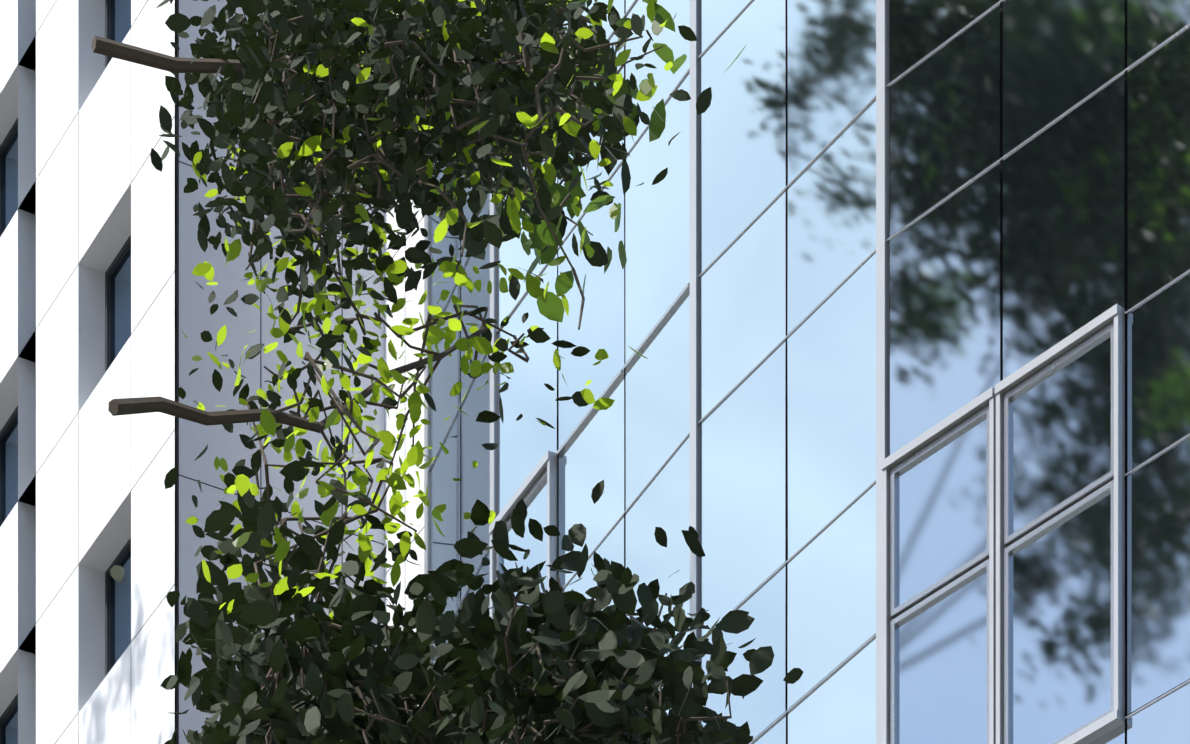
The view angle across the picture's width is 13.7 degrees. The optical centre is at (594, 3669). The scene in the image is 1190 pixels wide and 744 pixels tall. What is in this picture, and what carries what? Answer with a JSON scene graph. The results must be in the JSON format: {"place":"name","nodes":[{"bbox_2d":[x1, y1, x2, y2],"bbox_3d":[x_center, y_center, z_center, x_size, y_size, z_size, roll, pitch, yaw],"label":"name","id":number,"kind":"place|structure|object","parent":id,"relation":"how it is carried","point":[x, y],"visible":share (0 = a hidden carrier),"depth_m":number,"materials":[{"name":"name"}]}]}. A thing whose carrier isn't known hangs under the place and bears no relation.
{"place":"outdoors","nodes":[
{"label":"outdoors","id":0,"kind":"place"},
{"bbox_2d":[424,0,1189,743],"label":"tower frames","id":1,"kind":"structure","parent":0,"point":[1004,542],"depth_m":45.53,"materials":[{"name":"silver metal"}]},
{"bbox_2d":[431,0,1189,743],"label":"glass facade","id":2,"kind":"structure","parent":1,"relation":"in","point":[1063,226],"depth_m":45.84,"materials":[{"name":"blue glass"}]},
{"bbox_2d":[460,0,1188,743],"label":"panel joints","id":3,"kind":"object","parent":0,"point":[818,304],"depth_m":44.65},
{"bbox_3d":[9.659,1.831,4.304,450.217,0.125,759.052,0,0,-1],"label":"pavement","id":4,"kind":"structure","parent":0,"visible":0},
{"bbox_2d":[92,0,711,646],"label":"tree","id":5,"kind":"object","parent":4,"relation":"on","point":[302,96],"visible":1,"depth_m":10.88,"materials":[{"name":"green plant"}]},
{"bbox_2d":[110,441,803,743],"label":"bush","id":6,"kind":"object","parent":4,"relation":"on","point":[574,667],"visible":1,"depth_m":10.88,"materials":[{"name":"green plant"}]},
{"bbox_2d":[413,0,745,321],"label":"tree","id":7,"kind":"object","parent":4,"relation":"on","point":[541,236],"visible":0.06,"depth_m":15.70,"materials":[{"name":"green plant"}]},
{"label":"ground","id":8,"kind":"structure","parent":0,"visible":0},
{"bbox_2d":[0,0,423,743],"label":"building wall","id":9,"kind":"structure","parent":8,"relation":"on","point":[96,188],"depth_m":57.53,"materials":[{"name":"white paint"}]},
{"bbox_2d":[0,0,130,743],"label":"office block windows","id":10,"kind":"structure","parent":9,"relation":"in","point":[117,336],"depth_m":58.72,"materials":[{"name":"black glass"}]}
]}

